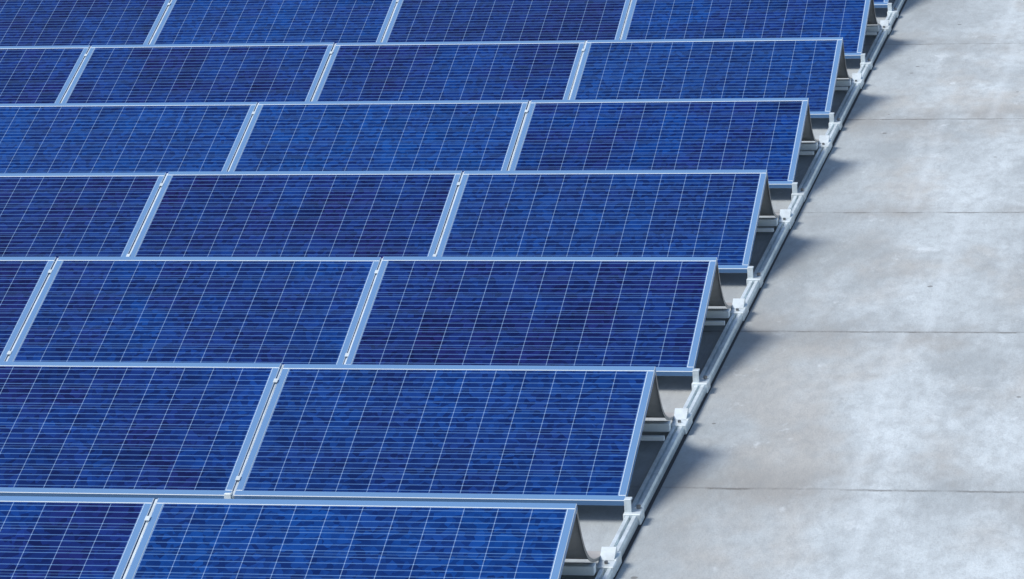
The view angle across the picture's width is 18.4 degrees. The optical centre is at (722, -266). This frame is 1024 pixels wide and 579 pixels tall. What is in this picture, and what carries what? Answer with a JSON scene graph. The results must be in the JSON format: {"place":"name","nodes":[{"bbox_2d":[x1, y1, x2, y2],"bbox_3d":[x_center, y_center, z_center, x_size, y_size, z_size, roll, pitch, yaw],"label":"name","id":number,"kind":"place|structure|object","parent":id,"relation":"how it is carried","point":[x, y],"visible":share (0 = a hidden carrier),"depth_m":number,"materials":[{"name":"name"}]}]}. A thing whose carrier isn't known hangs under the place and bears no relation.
{"place":"outdoors","nodes":[
{"label":"outdoors","id":0,"kind":"place"},
{"bbox_2d":[560,0,1023,578],"bbox_3d":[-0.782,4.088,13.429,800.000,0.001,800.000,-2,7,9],"label":"concrete ground","id":1,"kind":"structure","parent":0,"point":[860,414],"depth_m":17.64,"materials":[{"name":"grey concrete"}]},
{"bbox_2d":[224,491,232,498],"bbox_3d":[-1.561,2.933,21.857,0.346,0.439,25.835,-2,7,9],"label":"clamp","id":2,"kind":"object","parent":1,"relation":"on","point":[227,495],"visible":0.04,"depth_m":15.68,"materials":[{"name":"metal"}]},
{"bbox_2d":[0,496,154,578],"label":"solar panel","id":3,"kind":"object","parent":2,"relation":"on","point":[43,537],"visible":1,"depth_m":14.45,"materials":[{"name":"glass"}]},
{"bbox_2d":[0,361,280,498],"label":"solar panel","id":4,"kind":"object","parent":2,"relation":"on","point":[155,430],"visible":0.96,"depth_m":16.22,"materials":[{"name":"glass"}]},
{"bbox_2d":[123,499,157,578],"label":"module clamp row","id":5,"kind":"object","parent":2,"relation":"on","point":[147,518],"visible":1,"depth_m":14.40,"materials":[{"name":"silver metal"}]},
{"bbox_2d":[7,257,380,364],"bbox_3d":[-3.042,3.347,18.215,1.984,0.036,1.000,-2,29,9],"label":"solar panel","id":6,"kind":"object","parent":2,"relation":"on","point":[294,310],"visible":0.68,"depth_m":18.21,"materials":[{"name":"glass"}]},
{"bbox_2d":[129,171,461,258],"bbox_3d":[-2.727,3.110,20.149,1.984,0.035,1.000,-2,29,9],"label":"solar panel","id":7,"kind":"object","parent":2,"relation":"on","point":[381,214],"visible":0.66,"depth_m":20.18,"materials":[{"name":"glass"}]},
{"bbox_2d":[229,100,528,171],"bbox_3d":[-2.414,2.874,22.078,1.984,0.037,1.000,-2,29,9],"label":"solar panel","id":8,"kind":"object","parent":2,"relation":"on","point":[462,135],"visible":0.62,"depth_m":22.14,"materials":[{"name":"glass"}]},
{"bbox_2d":[313,40,585,100],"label":"solar panel","id":9,"kind":"object","parent":2,"relation":"on","point":[469,70],"visible":0.66,"depth_m":24.10,"materials":[{"name":"glass"}]},
{"bbox_2d":[383,0,630,41],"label":"solar panel","id":10,"kind":"object","parent":2,"relation":"on","point":[476,20],"visible":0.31,"depth_m":25.98,"materials":[{"name":"glass"}]},
{"bbox_2d":[595,0,906,578],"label":"mounting rail","id":11,"kind":"object","parent":1,"relation":"on","point":[615,552],"visible":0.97,"depth_m":18.21,"materials":[{"name":"metal"}]},
{"bbox_2d":[125,498,577,578],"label":"solar panel","id":12,"kind":"object","parent":11,"relation":"on","point":[193,538],"visible":1,"depth_m":14.23,"materials":[{"name":"glass"}]},
{"bbox_2d":[234,364,655,505],"bbox_3d":[-1.385,3.534,15.954,1.984,0.036,1.000,-2,29,9],"label":"solar panel","id":13,"kind":"object","parent":11,"relation":"on","point":[500,433],"visible":0.99,"depth_m":15.92,"materials":[{"name":"glass"}]},
{"bbox_2d":[345,257,717,375],"bbox_3d":[-1.072,3.293,17.884,1.984,0.035,1.000,-2,29,9],"label":"solar panel","id":14,"kind":"object","parent":11,"relation":"on","point":[582,311],"visible":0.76,"depth_m":17.88,"materials":[{"name":"glass"}]},
{"bbox_2d":[565,510,600,561],"bbox_3d":[-1.588,3.710,14.716,1.984,0.420,0.556,-2,7,9],"label":"wind deflector","id":15,"kind":"object","parent":11,"relation":"attached to","point":[576,549],"visible":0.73,"depth_m":14.45,"materials":[{"name":"metal"}]},
{"bbox_2d":[436,170,766,272],"bbox_3d":[-0.756,3.058,19.819,1.984,0.038,1.000,-2,29,9],"label":"solar panel","id":16,"kind":"object","parent":11,"relation":"on","point":[645,213],"visible":0.77,"depth_m":19.84,"materials":[{"name":"glass"}]},
{"bbox_2d":[509,98,808,187],"bbox_3d":[-0.439,2.822,21.756,1.984,0.038,1.000,-2,28,9],"label":"solar panel","id":17,"kind":"object","parent":11,"relation":"attached to","point":[684,134],"visible":0.81,"depth_m":21.80,"materials":[{"name":"glass"}]},
{"bbox_2d":[646,374,673,419],"bbox_3d":[-1.272,3.473,16.649,1.984,0.420,0.556,-2,7,9],"label":"wind deflector","id":18,"kind":"object","parent":11,"relation":"attached to","point":[655,409],"visible":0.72,"depth_m":16.38,"materials":[{"name":"metal"}]},
{"bbox_2d":[570,37,842,117],"bbox_3d":[-0.125,2.585,23.688,1.984,0.035,1.000,-2,29,9],"label":"solar panel","id":19,"kind":"object","parent":11,"relation":"attached to","point":[715,68],"visible":0.77,"depth_m":23.76,"materials":[{"name":"glass"}]},
{"bbox_2d":[708,262,731,307],"bbox_3d":[-0.957,3.236,18.582,1.984,0.420,0.556,-2,7,9],"label":"wind deflector","id":20,"kind":"object","parent":11,"relation":"attached to","point":[716,297],"visible":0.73,"depth_m":18.31,"materials":[{"name":"metal"}]},
{"bbox_2d":[621,0,870,58],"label":"solar panel","id":21,"kind":"object","parent":11,"relation":"attached to","point":[847,20],"visible":0.62,"depth_m":25.63,"materials":[{"name":"glass"}]},
{"bbox_2d":[759,174,779,217],"bbox_3d":[-0.642,3.000,20.515,1.984,0.420,0.556,-2,7,9],"label":"wind deflector","id":22,"kind":"object","parent":11,"relation":"attached to","point":[766,208],"visible":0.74,"depth_m":20.25,"materials":[{"name":"metal"}]},
{"bbox_2d":[802,104,818,142],"bbox_3d":[-0.326,2.763,22.448,1.984,0.420,0.556,-2,7,9],"label":"wind deflector","id":23,"kind":"object","parent":11,"relation":"attached to","point":[808,134],"visible":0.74,"depth_m":22.19,"materials":[{"name":"metal"}]},
{"bbox_2d":[837,44,851,79],"bbox_3d":[-0.011,2.526,24.381,1.984,0.420,0.556,-2,7,9],"label":"wind deflector","id":24,"kind":"object","parent":11,"relation":"attached to","point":[842,71],"visible":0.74,"depth_m":24.12,"materials":[{"name":"metal"}]},
{"bbox_2d":[867,0,879,25],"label":"wind deflector","id":25,"kind":"object","parent":11,"relation":"attached to","point":[872,19],"visible":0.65,"depth_m":26.07,"materials":[{"name":"metal"}]},
{"bbox_2d":[874,0,888,7],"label":"solar panel","id":26,"kind":"object","parent":11,"relation":"attached to","point":[880,3],"visible":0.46,"depth_m":26.97,"materials":[{"name":"glass"}]},
{"bbox_3d":[-7.478,3.091,22.842,0.346,0.439,25.835,-2,7,9],"label":"mounting rail","id":27,"kind":"object","parent":1,"relation":"on","visible":0},
{"bbox_2d":[561,562,595,575],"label":"cross beam","id":28,"kind":"structure","parent":27,"relation":"attached to","point":[576,568],"depth_m":14.58,"materials":[{"name":"metal"}]},
{"bbox_2d":[640,421,670,440],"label":"cross beam","id":29,"kind":"structure","parent":27,"relation":"attached to","point":[657,426],"depth_m":16.51,"materials":[{"name":"metal"}]},
{"bbox_2d":[704,309,729,324],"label":"cross beam","id":30,"kind":"structure","parent":27,"relation":"attached to","point":[718,313],"depth_m":18.44,"materials":[{"name":"metal"}]},
{"bbox_2d":[756,218,777,231],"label":"cross beam","id":31,"kind":"structure","parent":27,"relation":"attached to","point":[767,221],"depth_m":20.37,"materials":[{"name":"metal"}]},
{"bbox_2d":[799,142,817,154],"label":"cross beam","id":32,"kind":"structure","parent":27,"relation":"attached to","point":[809,145],"depth_m":22.30,"materials":[{"name":"metal"}]},
{"bbox_2d":[835,79,850,89],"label":"cross beam","id":33,"kind":"structure","parent":27,"relation":"attached to","point":[843,82],"depth_m":24.24,"materials":[{"name":"metal"}]},
{"bbox_2d":[865,25,878,34],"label":"cross beam","id":34,"kind":"structure","parent":27,"relation":"attached to","point":[871,29],"depth_m":26.17,"materials":[{"name":"metal"}]},
{"bbox_3d":[-3.533,2.986,22.185,0.346,0.439,25.835,-2,7,9],"label":"mounting rail","id":35,"kind":"object","parent":1,"relation":"on","visible":0},
{"bbox_2d":[0,257,56,360],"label":"solar panel","id":36,"kind":"object","parent":35,"relation":"attached to","point":[22,280],"visible":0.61,"depth_m":18.55,"materials":[{"name":"glass"}]},
{"bbox_2d":[0,172,165,257],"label":"solar panel","id":37,"kind":"object","parent":35,"relation":"attached to","point":[57,215],"visible":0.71,"depth_m":20.45,"materials":[{"name":"glass"}]},
{"bbox_2d":[0,102,257,173],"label":"solar panel","id":38,"kind":"object","parent":35,"relation":"attached to","point":[119,137],"visible":0.7,"depth_m":22.46,"materials":[{"name":"glass"}]},
{"bbox_2d":[62,42,334,102],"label":"solar panel","id":39,"kind":"object","parent":35,"relation":"attached to","point":[232,72],"visible":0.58,"depth_m":24.42,"materials":[{"name":"glass"}]},
{"bbox_2d":[150,0,396,43],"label":"solar panel","id":40,"kind":"object","parent":35,"relation":"attached to","point":[255,21],"visible":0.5,"depth_m":26.34,"materials":[{"name":"glass"}]},
{"bbox_3d":[-5.505,3.038,22.513,0.346,0.439,25.835,-2,7,9],"label":"mounting rail","id":41,"kind":"object","parent":1,"relation":"on","visible":0},
{"bbox_2d":[0,45,89,103],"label":"solar panel","id":42,"kind":"object","parent":41,"relation":"attached to","point":[36,74],"visible":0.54,"depth_m":24.68,"materials":[{"name":"glass"}]},
{"bbox_2d":[0,0,170,46],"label":"solar panel","id":43,"kind":"object","parent":41,"relation":"on","point":[70,22],"visible":0.59,"depth_m":26.64,"materials":[{"name":"glass"}]},
{"bbox_2d":[6,258,382,363],"bbox_3d":[-7.973,3.482,19.036,12.024,0.393,0.931,-2,7,9],"label":"module clamp row","id":44,"kind":"object","parent":41,"relation":"attached to","point":[346,354],"visible":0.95,"depth_m":18.23,"materials":[{"name":"silver metal"}]},
{"bbox_2d":[231,365,283,498],"bbox_3d":[-8.288,3.719,17.103,12.024,0.393,0.931,-2,7,9],"label":"module clamp row","id":45,"kind":"object","parent":41,"relation":"attached to","point":[259,425],"visible":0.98,"depth_m":16.09,"materials":[{"name":"silver metal"}]},
{"bbox_2d":[126,172,463,256],"bbox_3d":[-7.657,3.245,20.969,12.024,0.393,0.931,-2,7,9],"label":"module clamp row","id":46,"kind":"object","parent":41,"relation":"attached to","point":[434,255],"visible":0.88,"depth_m":20.19,"materials":[{"name":"silver metal"}]},
{"bbox_2d":[61,41,586,102],"bbox_3d":[-7.027,2.772,24.835,12.024,0.393,0.931,-2,7,9],"label":"module clamp row","id":47,"kind":"object","parent":41,"relation":"attached to","point":[331,52],"visible":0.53,"depth_m":24.22,"materials":[{"name":"silver metal"}]},
{"bbox_2d":[228,101,530,171],"bbox_3d":[-7.342,3.008,22.902,12.024,0.393,0.931,-2,7,9],"label":"module clamp row","id":48,"kind":"object","parent":41,"relation":"attached to","point":[526,111],"visible":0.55,"depth_m":22.11,"materials":[{"name":"silver metal"}]},
{"bbox_2d":[149,0,631,43],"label":"module clamp row","id":49,"kind":"object","parent":41,"relation":"attached to","point":[397,1],"visible":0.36,"depth_m":26.17,"materials":[{"name":"silver metal"}]}
]}

